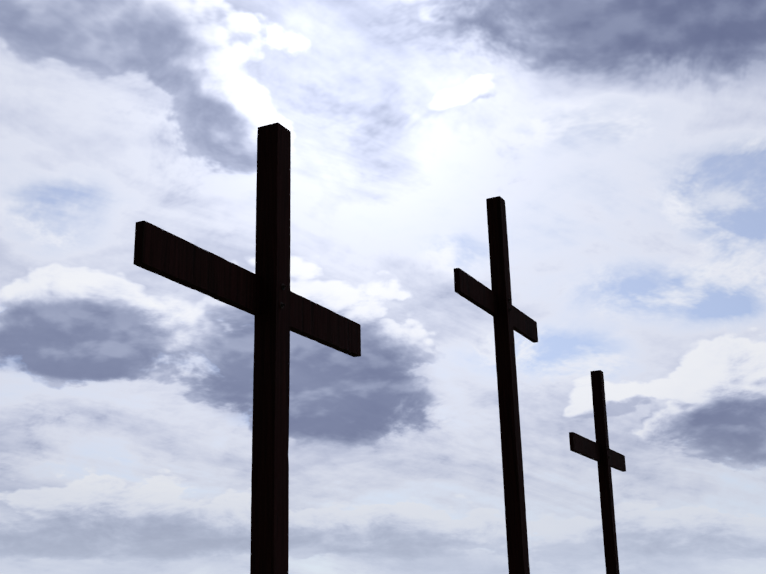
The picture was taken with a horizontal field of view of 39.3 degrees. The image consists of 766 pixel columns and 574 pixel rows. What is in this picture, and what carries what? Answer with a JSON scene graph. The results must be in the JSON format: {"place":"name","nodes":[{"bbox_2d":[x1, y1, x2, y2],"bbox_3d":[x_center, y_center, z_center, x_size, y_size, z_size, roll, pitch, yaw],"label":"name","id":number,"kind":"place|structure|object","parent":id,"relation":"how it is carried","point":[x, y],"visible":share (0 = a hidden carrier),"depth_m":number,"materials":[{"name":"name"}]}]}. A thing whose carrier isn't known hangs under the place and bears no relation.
{"place":"outdoors","nodes":[
{"label":"outdoors","id":0,"kind":"place"},
{"bbox_2d":[0,0,765,573],"label":"sky","id":1,"kind":"structure","parent":0,"point":[622,142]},
{"bbox_3d":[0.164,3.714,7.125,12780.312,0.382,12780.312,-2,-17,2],"label":"ground","id":2,"kind":"structure","parent":0,"visible":0},
{"bbox_2d":[133,122,360,573],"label":"cross","id":3,"kind":"object","parent":2,"relation":"on","point":[271,302],"visible":1,"depth_m":6.04,"materials":[{"name":"black wood"}]},
{"bbox_2d":[454,196,537,573],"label":"cross","id":4,"kind":"object","parent":2,"relation":"on","point":[509,318],"visible":1,"depth_m":10.51,"materials":[{"name":"black wood"}]},
{"bbox_2d":[569,370,625,573],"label":"cross","id":5,"kind":"object","parent":2,"relation":"on","point":[603,454],"visible":1,"depth_m":14.54,"materials":[{"name":"black wood"}]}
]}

